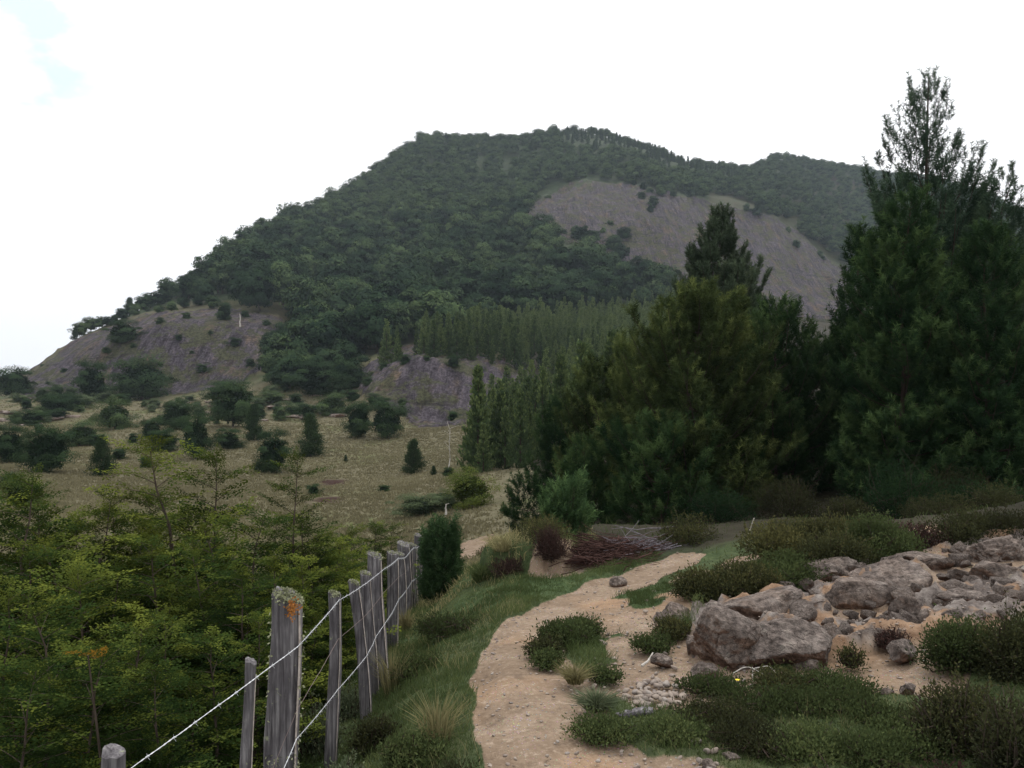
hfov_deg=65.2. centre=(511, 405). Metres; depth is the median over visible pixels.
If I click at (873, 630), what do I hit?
rock fragment
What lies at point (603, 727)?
mat shrub
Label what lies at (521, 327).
plantation pine
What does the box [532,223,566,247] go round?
beech tree
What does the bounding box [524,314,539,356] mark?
plantation pine
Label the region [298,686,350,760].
shrub
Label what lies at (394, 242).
beech tree
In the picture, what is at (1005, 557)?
rock fragment
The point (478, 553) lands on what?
shrub
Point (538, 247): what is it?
beech tree
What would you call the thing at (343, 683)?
fence wire
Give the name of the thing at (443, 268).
beech tree
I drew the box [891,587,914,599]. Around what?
rock fragment
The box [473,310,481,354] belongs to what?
plantation pine
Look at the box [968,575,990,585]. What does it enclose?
rock fragment
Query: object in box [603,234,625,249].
cliff shrub
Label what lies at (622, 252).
cliff shrub
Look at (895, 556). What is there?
rock fragment
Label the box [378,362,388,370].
ledge shrub
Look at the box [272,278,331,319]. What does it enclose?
beech tree
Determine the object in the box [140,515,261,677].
beech sapling
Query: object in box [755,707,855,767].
mat shrub
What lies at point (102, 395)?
field shrub
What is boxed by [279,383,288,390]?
field shrub
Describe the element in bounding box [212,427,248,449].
meadow shrub
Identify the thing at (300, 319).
beech tree
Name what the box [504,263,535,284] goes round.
beech tree
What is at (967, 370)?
pine tree
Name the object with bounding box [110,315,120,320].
shoulder beech
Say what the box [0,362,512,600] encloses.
meadow grass
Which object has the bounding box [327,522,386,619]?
beech sapling
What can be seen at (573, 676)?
grass tuft
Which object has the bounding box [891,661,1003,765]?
shrub
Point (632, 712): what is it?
weathered log
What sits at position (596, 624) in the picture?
shrub
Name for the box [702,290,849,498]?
pine tree
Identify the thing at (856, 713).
mat shrub
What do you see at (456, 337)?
plantation pine
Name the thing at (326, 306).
beech tree
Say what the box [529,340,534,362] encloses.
plantation pine
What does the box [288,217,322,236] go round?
beech tree
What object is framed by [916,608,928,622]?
boulder
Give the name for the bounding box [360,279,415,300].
beech tree
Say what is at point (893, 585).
rock fragment
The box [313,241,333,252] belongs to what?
beech tree
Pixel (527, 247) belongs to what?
beech tree
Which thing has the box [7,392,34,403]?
field shrub
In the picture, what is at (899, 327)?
pine tree
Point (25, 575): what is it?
beech sapling
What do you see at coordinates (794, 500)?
shrub
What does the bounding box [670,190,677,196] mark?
cliff shrub
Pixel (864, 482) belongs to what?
shrub
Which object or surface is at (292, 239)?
beech tree
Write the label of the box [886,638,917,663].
boulder
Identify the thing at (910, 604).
boulder
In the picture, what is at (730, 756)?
boulder
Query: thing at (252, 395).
field shrub
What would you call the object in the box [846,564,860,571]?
rock fragment
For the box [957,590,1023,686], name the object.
shrub
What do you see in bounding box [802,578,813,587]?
rock fragment
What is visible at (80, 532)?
beech sapling
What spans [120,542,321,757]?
beech sapling
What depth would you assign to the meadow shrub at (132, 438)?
84.55 m
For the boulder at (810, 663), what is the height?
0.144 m
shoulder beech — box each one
[67,322,93,335]
[78,316,96,330]
[92,316,104,328]
[101,316,113,326]
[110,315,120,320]
[113,308,129,319]
[127,295,152,310]
[128,303,141,314]
[140,292,160,307]
[152,290,166,303]
[153,305,165,312]
[162,281,181,297]
[164,293,172,301]
[165,301,177,310]
[176,297,190,306]
[192,295,204,305]
[203,295,220,308]
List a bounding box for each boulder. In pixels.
[650,653,672,667]
[652,612,660,622]
[660,602,689,620]
[686,635,692,654]
[689,600,761,671]
[690,661,719,677]
[702,758,716,767]
[722,585,802,619]
[722,751,739,760]
[749,618,832,666]
[792,659,819,670]
[802,557,865,582]
[802,596,826,604]
[825,576,892,609]
[847,558,932,586]
[865,614,888,621]
[880,688,894,694]
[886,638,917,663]
[888,595,920,615]
[896,551,945,569]
[899,683,915,694]
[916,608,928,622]
[932,588,985,606]
[961,535,1023,562]
[969,560,1023,579]
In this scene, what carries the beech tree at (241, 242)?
on the ground at (436, 390)
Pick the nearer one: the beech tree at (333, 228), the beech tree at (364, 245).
the beech tree at (364, 245)
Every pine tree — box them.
[498,468,551,530]
[522,394,590,500]
[544,431,620,524]
[550,349,631,510]
[582,335,686,524]
[592,274,807,519]
[595,405,726,524]
[643,200,788,461]
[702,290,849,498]
[726,335,808,489]
[764,330,866,484]
[810,215,907,482]
[823,179,998,505]
[827,64,1022,419]
[840,286,1014,475]
[906,215,1023,493]
[949,159,1023,464]
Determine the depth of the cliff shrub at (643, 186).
389.97 m
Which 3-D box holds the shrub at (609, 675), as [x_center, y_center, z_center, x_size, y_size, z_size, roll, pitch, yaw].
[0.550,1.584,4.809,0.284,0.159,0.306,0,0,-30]
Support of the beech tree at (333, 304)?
on the ground at (436, 390)
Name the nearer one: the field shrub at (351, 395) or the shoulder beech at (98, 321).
the field shrub at (351, 395)
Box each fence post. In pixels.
[101,743,125,767]
[239,657,256,767]
[263,586,305,767]
[324,589,341,767]
[348,579,371,718]
[360,570,378,696]
[365,550,388,688]
[386,550,398,647]
[396,540,411,610]
[396,551,406,619]
[407,542,415,607]
[411,542,417,603]
[413,533,421,599]
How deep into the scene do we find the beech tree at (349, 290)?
200.64 m
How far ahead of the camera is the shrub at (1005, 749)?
3.30 m
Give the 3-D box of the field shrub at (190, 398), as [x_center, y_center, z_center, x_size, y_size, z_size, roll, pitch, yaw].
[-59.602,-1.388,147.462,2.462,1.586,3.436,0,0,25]
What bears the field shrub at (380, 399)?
on the ground at (436, 390)
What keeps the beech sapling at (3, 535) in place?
on the ground at (436, 390)
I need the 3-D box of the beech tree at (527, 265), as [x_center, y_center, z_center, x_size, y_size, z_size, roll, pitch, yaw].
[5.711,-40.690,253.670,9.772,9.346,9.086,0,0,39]
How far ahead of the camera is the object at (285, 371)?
142.21 m
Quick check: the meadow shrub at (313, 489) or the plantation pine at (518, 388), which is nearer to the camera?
the meadow shrub at (313, 489)
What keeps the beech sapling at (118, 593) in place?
on the ground at (436, 390)
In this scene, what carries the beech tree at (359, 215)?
on the ground at (436, 390)
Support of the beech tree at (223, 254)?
on the ground at (436, 390)
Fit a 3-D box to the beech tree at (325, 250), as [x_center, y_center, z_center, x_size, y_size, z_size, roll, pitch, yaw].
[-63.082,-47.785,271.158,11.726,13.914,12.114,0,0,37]
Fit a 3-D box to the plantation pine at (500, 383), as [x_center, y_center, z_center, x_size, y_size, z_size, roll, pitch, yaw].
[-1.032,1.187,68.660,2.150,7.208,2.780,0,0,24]
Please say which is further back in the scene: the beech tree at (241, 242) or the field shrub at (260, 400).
the beech tree at (241, 242)
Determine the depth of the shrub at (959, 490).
11.22 m
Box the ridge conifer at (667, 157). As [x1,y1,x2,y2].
[665,151,670,162]
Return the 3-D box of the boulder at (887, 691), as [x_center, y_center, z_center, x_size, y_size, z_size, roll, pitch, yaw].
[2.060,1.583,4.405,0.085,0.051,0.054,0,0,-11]
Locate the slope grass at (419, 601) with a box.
[102,530,466,767]
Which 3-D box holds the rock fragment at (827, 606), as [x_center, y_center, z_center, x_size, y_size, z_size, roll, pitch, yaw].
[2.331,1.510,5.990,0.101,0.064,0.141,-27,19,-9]
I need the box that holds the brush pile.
[549,522,684,574]
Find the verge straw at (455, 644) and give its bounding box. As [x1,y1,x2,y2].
[320,530,523,767]
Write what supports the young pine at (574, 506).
on the ground at (436, 390)
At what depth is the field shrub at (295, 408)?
119.35 m
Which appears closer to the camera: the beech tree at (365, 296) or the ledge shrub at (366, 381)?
the ledge shrub at (366, 381)
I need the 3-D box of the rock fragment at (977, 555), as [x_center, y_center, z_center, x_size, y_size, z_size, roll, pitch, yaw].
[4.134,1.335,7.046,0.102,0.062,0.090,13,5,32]
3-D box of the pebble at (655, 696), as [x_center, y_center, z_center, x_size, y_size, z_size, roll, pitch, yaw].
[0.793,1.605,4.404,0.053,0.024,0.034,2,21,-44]
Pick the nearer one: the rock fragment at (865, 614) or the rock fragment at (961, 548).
the rock fragment at (865, 614)
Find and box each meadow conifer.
[69,330,77,339]
[82,434,118,476]
[123,297,133,314]
[242,401,265,439]
[292,411,327,456]
[399,438,429,473]
[430,466,436,474]
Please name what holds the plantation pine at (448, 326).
on the ground at (436, 390)
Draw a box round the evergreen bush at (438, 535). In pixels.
[414,509,466,604]
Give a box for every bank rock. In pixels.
[61,415,80,417]
[286,414,302,417]
[328,414,346,416]
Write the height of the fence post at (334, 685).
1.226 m
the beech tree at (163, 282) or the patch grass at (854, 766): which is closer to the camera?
the patch grass at (854, 766)
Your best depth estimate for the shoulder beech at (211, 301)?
216.44 m
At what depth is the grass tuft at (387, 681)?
5.46 m
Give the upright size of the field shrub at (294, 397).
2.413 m
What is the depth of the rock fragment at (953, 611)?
5.37 m
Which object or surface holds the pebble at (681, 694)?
on the ground at (436, 390)
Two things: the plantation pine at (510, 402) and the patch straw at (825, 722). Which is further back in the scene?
the plantation pine at (510, 402)
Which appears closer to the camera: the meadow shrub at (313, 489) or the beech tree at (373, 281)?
the meadow shrub at (313, 489)
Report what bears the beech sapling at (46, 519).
on the ground at (436, 390)
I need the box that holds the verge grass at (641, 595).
[233,517,909,767]
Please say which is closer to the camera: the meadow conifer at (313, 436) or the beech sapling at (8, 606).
the beech sapling at (8, 606)
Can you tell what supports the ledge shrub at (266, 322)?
on the ground at (436, 390)
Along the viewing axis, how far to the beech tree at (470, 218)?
314.86 m
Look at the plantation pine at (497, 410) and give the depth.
57.55 m
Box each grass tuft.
[369,644,416,693]
[399,604,418,631]
[400,684,475,743]
[460,560,500,582]
[475,531,530,551]
[548,656,601,685]
[563,682,630,713]
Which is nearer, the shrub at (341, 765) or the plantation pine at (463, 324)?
the shrub at (341, 765)
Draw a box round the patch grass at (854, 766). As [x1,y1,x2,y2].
[648,663,1023,767]
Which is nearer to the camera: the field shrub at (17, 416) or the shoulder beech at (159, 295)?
the field shrub at (17, 416)
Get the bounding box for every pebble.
[652,694,658,699]
[660,692,668,697]
[667,697,674,703]
[671,691,678,697]
[679,692,686,700]
[703,748,709,753]
[710,747,717,753]
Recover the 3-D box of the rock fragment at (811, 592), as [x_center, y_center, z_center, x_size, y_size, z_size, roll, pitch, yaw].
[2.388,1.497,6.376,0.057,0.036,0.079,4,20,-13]
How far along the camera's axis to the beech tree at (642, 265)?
275.45 m
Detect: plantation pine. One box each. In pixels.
[376,331,391,363]
[377,318,392,363]
[390,325,401,360]
[392,335,402,361]
[412,328,419,354]
[415,316,431,354]
[420,310,429,351]
[425,320,442,357]
[428,319,436,353]
[431,311,442,349]
[435,323,447,354]
[442,313,455,353]
[444,328,458,355]
[450,312,466,358]
[454,364,501,471]
[457,313,467,354]
[460,385,497,467]
[461,313,478,358]
[465,309,470,327]
[465,332,476,360]
[468,309,479,351]
[472,422,495,472]
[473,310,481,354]
[477,311,498,356]
[480,311,485,342]
[480,389,519,468]
[481,403,502,466]
[485,315,500,349]
[485,317,498,352]
[487,387,496,430]
[488,337,495,363]
[490,377,508,414]
[494,408,518,469]
[496,323,512,362]
[503,390,535,467]
[504,381,510,404]
[506,325,525,369]
[507,397,517,448]
[508,381,522,416]
[509,399,527,456]
[516,384,521,392]
[518,324,529,353]
[521,375,533,405]
[521,401,535,461]
[522,378,543,447]
[523,315,535,348]
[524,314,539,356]
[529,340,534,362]
[530,365,550,459]
[534,331,543,369]
[548,383,552,398]
[549,352,572,434]
[556,339,606,443]
[556,358,570,388]
[579,328,583,340]
[584,329,619,423]
[587,348,599,388]
[597,332,606,361]
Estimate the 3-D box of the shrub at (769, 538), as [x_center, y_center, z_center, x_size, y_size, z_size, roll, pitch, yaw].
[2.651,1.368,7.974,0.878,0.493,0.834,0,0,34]
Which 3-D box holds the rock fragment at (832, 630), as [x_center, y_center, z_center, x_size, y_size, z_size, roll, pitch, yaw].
[2.105,1.529,5.263,0.139,0.088,0.194,-19,39,-6]
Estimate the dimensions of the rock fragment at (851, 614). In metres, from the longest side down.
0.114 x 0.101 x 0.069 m
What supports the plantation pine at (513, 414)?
on the ground at (436, 390)
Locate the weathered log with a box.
[616,706,652,717]
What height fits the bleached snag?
3.911 m
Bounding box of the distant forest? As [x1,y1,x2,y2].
[248,124,737,227]
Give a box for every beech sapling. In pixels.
[0,463,105,711]
[0,490,79,675]
[0,496,121,724]
[0,518,80,627]
[0,518,150,632]
[0,531,143,728]
[0,541,121,766]
[0,576,101,767]
[0,593,168,767]
[0,624,171,767]
[0,637,112,767]
[2,555,169,766]
[5,510,132,609]
[12,484,160,653]
[35,504,140,640]
[43,557,202,738]
[55,613,215,767]
[59,502,189,657]
[76,531,246,703]
[82,433,268,713]
[86,511,203,675]
[95,658,231,767]
[104,489,194,623]
[105,518,197,626]
[113,601,257,767]
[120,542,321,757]
[122,625,268,767]
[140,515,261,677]
[147,438,286,661]
[148,503,270,660]
[164,502,342,736]
[171,568,327,758]
[192,607,328,767]
[213,545,328,736]
[232,445,349,663]
[240,510,388,693]
[246,512,301,594]
[248,555,357,713]
[263,542,356,686]
[278,528,360,648]
[297,537,401,669]
[318,530,367,595]
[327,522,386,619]
[335,549,386,649]
[350,520,418,613]
[365,521,419,606]
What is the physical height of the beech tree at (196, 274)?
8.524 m
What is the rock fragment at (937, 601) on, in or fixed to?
on the ground at (436, 390)
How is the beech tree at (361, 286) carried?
on the ground at (436, 390)
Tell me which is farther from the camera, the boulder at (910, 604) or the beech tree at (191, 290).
the beech tree at (191, 290)
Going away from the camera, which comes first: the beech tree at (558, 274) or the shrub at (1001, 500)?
the shrub at (1001, 500)
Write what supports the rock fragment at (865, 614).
on the ground at (436, 390)
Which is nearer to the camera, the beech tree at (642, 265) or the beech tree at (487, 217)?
the beech tree at (642, 265)
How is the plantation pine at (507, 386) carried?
on the ground at (436, 390)
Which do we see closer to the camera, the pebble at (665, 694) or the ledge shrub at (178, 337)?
the pebble at (665, 694)
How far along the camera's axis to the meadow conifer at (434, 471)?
58.37 m
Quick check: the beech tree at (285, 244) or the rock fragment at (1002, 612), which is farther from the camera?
the beech tree at (285, 244)
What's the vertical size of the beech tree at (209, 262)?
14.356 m
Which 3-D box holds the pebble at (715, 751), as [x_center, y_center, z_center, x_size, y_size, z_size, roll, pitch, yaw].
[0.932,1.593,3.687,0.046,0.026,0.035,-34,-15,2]
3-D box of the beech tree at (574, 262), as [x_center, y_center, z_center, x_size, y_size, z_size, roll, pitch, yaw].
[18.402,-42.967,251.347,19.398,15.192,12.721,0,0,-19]
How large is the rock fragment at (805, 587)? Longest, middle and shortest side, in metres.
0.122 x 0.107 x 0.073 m
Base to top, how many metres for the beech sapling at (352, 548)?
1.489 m
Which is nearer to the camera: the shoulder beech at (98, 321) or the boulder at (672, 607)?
the boulder at (672, 607)
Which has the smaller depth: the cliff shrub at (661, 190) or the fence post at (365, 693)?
the fence post at (365, 693)
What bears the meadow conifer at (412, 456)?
on the ground at (436, 390)
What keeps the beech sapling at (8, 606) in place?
on the ground at (436, 390)
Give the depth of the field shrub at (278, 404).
128.85 m
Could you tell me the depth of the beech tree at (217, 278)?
234.21 m
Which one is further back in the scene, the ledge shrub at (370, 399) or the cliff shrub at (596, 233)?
the cliff shrub at (596, 233)
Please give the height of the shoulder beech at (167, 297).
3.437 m
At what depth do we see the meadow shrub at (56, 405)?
115.84 m
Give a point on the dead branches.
(659, 546)
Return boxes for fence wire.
[131,546,418,767]
[273,562,413,766]
[284,573,421,767]
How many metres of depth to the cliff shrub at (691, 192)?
390.35 m
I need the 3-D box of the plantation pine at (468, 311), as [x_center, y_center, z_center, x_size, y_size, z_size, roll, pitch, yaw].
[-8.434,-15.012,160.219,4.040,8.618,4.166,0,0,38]
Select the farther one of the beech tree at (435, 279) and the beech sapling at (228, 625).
the beech tree at (435, 279)
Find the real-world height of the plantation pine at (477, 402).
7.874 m
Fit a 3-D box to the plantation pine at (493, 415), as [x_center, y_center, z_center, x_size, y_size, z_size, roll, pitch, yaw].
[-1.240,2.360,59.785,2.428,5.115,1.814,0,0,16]
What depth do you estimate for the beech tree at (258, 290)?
209.60 m
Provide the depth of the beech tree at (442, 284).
214.36 m
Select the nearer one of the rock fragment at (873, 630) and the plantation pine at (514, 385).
the rock fragment at (873, 630)
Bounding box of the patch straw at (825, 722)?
[609,655,1018,767]
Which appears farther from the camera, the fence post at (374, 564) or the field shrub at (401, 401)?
the field shrub at (401, 401)
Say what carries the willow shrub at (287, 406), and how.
on the ground at (436, 390)
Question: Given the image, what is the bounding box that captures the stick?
[641,652,652,666]
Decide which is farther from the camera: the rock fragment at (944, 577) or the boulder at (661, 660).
the rock fragment at (944, 577)
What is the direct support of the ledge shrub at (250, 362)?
on the ground at (436, 390)
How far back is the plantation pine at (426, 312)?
145.99 m
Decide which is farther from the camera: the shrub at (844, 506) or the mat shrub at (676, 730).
the shrub at (844, 506)
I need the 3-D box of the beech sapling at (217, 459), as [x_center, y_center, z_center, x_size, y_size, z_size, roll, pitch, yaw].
[-2.648,1.546,7.225,1.651,2.482,1.568,0,0,-30]
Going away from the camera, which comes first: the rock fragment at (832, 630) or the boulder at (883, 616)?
the rock fragment at (832, 630)
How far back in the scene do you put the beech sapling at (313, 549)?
6.45 m
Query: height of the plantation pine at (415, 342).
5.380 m
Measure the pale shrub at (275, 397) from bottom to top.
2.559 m
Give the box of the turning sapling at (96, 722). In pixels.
[61,646,107,767]
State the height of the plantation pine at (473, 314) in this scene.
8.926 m
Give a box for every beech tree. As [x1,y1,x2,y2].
[156,276,172,293]
[174,274,195,299]
[184,275,208,296]
[185,272,215,293]
[189,278,207,295]
[191,250,235,292]
[201,248,232,260]
[206,258,232,293]
[212,235,240,256]
[215,237,251,253]
[227,270,250,304]
[229,242,287,272]
[232,224,259,241]
[233,266,283,310]
[252,216,274,235]
[262,220,277,231]
[263,255,303,274]
[267,260,313,308]
[268,246,310,274]
[270,219,297,238]
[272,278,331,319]
[273,215,292,230]
[273,316,338,356]
[276,209,291,217]
[276,239,308,256]
[276,312,336,346]
[282,238,296,247]
[284,302,328,325]
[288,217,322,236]
[291,259,311,276]
[296,247,321,275]
[300,301,340,315]
[302,312,349,351]
[306,273,342,293]
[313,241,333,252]
[313,244,347,262]
[314,229,345,254]
[314,268,332,280]
[315,308,350,326]
[320,225,345,237]
[320,263,364,284]
[323,252,360,277]
[327,280,363,310]
[327,300,349,313]
[330,215,343,226]
[332,276,373,294]
[336,236,367,257]
[336,299,388,350]
[341,304,355,321]
[342,238,373,261]
[346,289,396,311]
[348,210,370,223]
[350,301,403,352]
[357,235,373,244]
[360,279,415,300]
[366,274,384,291]
[367,242,381,254]
[370,217,398,241]
[372,245,404,263]
[372,257,391,280]
[375,300,410,345]
[377,251,406,274]
[377,294,409,334]
[382,243,402,250]
[386,306,413,343]
[388,241,404,247]
[388,245,410,263]
[390,210,404,232]
[392,287,425,336]
[397,215,424,232]
[401,277,442,297]
[401,289,466,335]
[406,251,439,275]
[407,310,420,335]
[417,223,444,249]
[420,250,469,289]
[428,276,445,288]
[429,280,459,300]
[430,305,460,329]
[441,260,497,292]
[441,275,489,303]
[442,205,464,224]
[445,213,478,238]
[446,295,461,308]
[447,293,462,311]
[450,214,476,223]
[458,296,475,316]
[463,212,474,221]
[463,248,481,264]
[464,294,497,313]
[468,263,491,278]
[470,205,497,226]
[472,223,496,247]
[472,238,499,259]
[472,241,506,265]
[477,267,528,296]
[478,210,500,229]
[482,265,497,273]
[482,280,517,312]
[485,225,522,257]
[492,205,509,226]
[494,263,533,285]
[499,276,545,315]
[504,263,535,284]
[505,213,531,235]
[507,201,531,226]
[510,211,535,228]
[511,251,534,271]
[515,272,536,299]
[518,220,547,238]
[520,210,560,227]
[520,239,543,259]
[520,262,541,284]
[524,222,555,251]
[527,242,548,272]
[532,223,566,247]
[534,246,560,270]
[534,265,577,292]
[535,278,578,313]
[538,244,597,280]
[538,276,562,292]
[541,235,564,252]
[568,239,592,256]
[579,234,606,253]
[585,246,602,260]
[606,250,631,286]
[628,255,653,276]
[634,287,654,308]
[641,261,678,291]
[650,285,668,304]
[659,265,681,295]
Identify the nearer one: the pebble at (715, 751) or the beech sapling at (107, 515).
the pebble at (715, 751)
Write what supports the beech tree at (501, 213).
on the ground at (436, 390)
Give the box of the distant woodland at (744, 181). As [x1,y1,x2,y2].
[690,151,1023,286]
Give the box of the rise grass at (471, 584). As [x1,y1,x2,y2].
[408,517,616,624]
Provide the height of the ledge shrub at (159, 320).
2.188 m
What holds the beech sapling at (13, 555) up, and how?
on the ground at (436, 390)
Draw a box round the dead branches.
[594,522,681,559]
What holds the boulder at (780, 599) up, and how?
on the ground at (436, 390)
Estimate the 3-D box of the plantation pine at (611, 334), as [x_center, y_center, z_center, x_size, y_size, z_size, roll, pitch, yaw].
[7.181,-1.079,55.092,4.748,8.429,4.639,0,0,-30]
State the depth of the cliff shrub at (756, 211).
390.64 m
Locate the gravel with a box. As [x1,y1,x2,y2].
[474,526,1023,767]
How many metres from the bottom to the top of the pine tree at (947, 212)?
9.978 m
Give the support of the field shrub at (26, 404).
on the ground at (436, 390)
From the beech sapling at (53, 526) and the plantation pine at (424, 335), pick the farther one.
the plantation pine at (424, 335)
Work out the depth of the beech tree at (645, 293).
242.18 m
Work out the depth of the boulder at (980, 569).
6.24 m
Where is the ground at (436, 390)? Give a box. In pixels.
[0,134,1023,767]
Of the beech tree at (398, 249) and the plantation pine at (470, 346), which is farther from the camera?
the beech tree at (398, 249)
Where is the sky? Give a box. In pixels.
[0,0,1023,373]
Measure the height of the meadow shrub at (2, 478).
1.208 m
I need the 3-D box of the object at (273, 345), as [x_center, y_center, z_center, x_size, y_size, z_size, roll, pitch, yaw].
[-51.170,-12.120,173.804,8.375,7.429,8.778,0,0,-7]
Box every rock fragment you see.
[747,617,759,622]
[778,581,794,585]
[788,599,817,621]
[798,581,809,591]
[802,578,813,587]
[808,589,815,594]
[820,623,842,637]
[821,617,833,624]
[823,601,831,610]
[835,566,843,575]
[838,621,853,634]
[842,610,858,619]
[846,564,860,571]
[860,610,876,619]
[864,600,875,607]
[865,628,877,633]
[877,580,898,590]
[880,554,902,560]
[889,611,909,621]
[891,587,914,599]
[899,609,920,623]
[910,582,925,592]
[932,599,944,605]
[935,557,954,568]
[938,573,950,580]
[940,578,973,589]
[941,548,948,552]
[941,608,963,617]
[947,569,968,579]
[948,541,964,552]
[948,553,971,566]
[951,549,961,553]
[956,545,968,551]
[960,559,970,567]
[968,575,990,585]
[975,553,986,559]
[975,610,985,619]
[983,594,1005,602]
[989,576,1015,584]
[991,584,1006,594]
[996,610,1010,618]
[1002,554,1009,559]
[1004,589,1023,600]
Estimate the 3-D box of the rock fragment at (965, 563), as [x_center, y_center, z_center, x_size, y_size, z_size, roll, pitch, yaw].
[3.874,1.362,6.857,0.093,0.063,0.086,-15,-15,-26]
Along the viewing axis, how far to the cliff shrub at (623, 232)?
321.62 m
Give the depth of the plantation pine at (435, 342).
136.55 m
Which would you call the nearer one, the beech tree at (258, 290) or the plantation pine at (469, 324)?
the plantation pine at (469, 324)
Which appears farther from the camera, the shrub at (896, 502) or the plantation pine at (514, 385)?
the plantation pine at (514, 385)
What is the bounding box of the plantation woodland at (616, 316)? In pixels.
[453,285,675,408]
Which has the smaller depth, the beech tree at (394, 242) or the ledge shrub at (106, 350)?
the ledge shrub at (106, 350)
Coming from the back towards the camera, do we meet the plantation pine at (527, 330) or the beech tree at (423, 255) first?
the beech tree at (423, 255)
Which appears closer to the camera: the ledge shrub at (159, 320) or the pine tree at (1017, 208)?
the pine tree at (1017, 208)
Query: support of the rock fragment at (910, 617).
on the ground at (436, 390)
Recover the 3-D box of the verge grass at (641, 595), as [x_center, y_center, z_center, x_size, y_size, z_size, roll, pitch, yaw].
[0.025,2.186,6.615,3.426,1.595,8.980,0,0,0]
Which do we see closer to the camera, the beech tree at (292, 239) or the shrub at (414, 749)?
the shrub at (414, 749)
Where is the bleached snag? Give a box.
[445,422,458,467]
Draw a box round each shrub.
[0,364,37,396]
[0,422,33,462]
[0,470,30,489]
[0,471,59,507]
[2,410,22,424]
[4,409,51,425]
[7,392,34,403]
[7,421,82,472]
[19,397,34,409]
[24,404,48,416]
[29,387,56,400]
[32,395,75,416]
[33,422,43,432]
[38,394,55,404]
[43,416,52,421]
[46,380,69,393]
[50,386,64,396]
[52,411,65,416]
[55,392,90,410]
[60,394,77,410]
[63,385,77,394]
[63,418,111,446]
[64,358,116,400]
[72,405,85,411]
[78,393,99,406]
[84,433,98,445]
[86,395,144,429]
[89,390,111,401]
[100,317,148,343]
[101,346,111,352]
[106,352,179,399]
[107,395,120,404]
[110,448,128,459]
[116,392,131,402]
[125,433,140,442]
[132,416,172,440]
[138,428,182,452]
[139,455,151,467]
[143,397,163,407]
[144,403,156,411]
[154,317,166,324]
[155,397,197,429]
[171,406,223,458]
[174,334,182,339]
[180,312,191,318]
[180,394,196,400]
[192,403,207,414]
[194,363,213,372]
[198,379,233,404]
[201,377,253,426]
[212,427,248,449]
[214,300,233,320]
[223,337,242,345]
[241,310,249,317]
[245,358,254,366]
[245,389,259,400]
[250,426,296,473]
[251,395,270,405]
[255,389,286,403]
[258,406,266,417]
[259,389,273,400]
[262,319,270,325]
[263,383,284,391]
[268,359,293,386]
[270,407,291,419]
[271,401,283,406]
[277,399,312,414]
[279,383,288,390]
[283,401,303,414]
[285,357,344,396]
[287,393,306,403]
[293,404,319,416]
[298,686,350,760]
[305,483,325,493]
[311,391,354,415]
[313,748,379,767]
[318,678,375,721]
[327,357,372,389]
[332,383,347,398]
[339,399,374,437]
[340,704,405,758]
[341,388,362,401]
[351,399,413,438]
[361,376,373,386]
[364,392,378,404]
[368,721,457,767]
[371,397,393,410]
[375,484,391,491]
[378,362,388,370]
[382,492,445,516]
[382,646,448,686]
[396,354,410,364]
[398,397,406,404]
[405,606,488,640]
[421,486,460,510]
[426,753,480,767]
[439,466,453,475]
[441,464,504,509]
[445,356,460,366]
[448,410,460,420]
[472,543,487,556]
[483,553,525,578]
[511,513,573,541]
[514,626,567,658]
[525,640,569,671]
[527,521,573,562]
[529,613,601,647]
[558,607,606,636]
[560,700,645,753]
[570,225,579,237]
[571,226,594,240]
[587,658,625,687]
[589,230,602,240]
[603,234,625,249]
[612,243,629,259]
[616,227,631,238]
[624,702,717,751]
[625,626,676,656]
[635,191,645,198]
[638,182,646,188]
[644,187,654,193]
[646,196,658,205]
[646,609,695,644]
[647,204,654,211]
[650,506,722,546]
[655,184,666,195]
[665,478,764,523]
[665,560,733,602]
[666,665,755,705]
[668,685,766,729]
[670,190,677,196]
[683,187,698,196]
[701,706,809,767]
[709,552,794,597]
[718,677,822,726]
[730,515,816,560]
[736,658,830,693]
[739,544,832,591]
[743,203,749,210]
[746,474,832,518]
[748,205,762,215]
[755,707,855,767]
[763,506,860,539]
[768,676,883,724]
[786,523,883,564]
[789,661,892,699]
[793,239,800,247]
[797,716,925,767]
[814,685,916,734]
[816,493,875,523]
[826,437,920,510]
[831,639,871,672]
[835,507,929,561]
[846,436,952,519]
[862,705,965,767]
[864,619,915,654]
[885,522,931,551]
[888,517,954,550]
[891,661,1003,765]
[896,487,989,517]
[898,753,966,767]
[905,603,997,678]
[912,454,992,509]
[912,502,999,544]
[926,474,1023,511]
[952,478,1023,510]
[953,681,1023,767]
[955,503,1023,539]
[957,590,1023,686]
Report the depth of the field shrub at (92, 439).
81.60 m
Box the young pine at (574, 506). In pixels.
[536,463,602,538]
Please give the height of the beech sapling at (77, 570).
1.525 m
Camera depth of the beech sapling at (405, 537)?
13.47 m
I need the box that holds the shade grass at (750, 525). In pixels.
[591,499,1023,564]
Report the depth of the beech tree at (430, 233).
293.88 m
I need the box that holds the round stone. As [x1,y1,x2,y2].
[609,576,626,586]
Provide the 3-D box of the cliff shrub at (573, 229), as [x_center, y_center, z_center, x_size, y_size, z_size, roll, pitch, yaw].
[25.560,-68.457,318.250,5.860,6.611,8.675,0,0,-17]
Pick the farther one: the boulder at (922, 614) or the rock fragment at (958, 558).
the rock fragment at (958, 558)
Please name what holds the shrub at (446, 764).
on the ground at (436, 390)

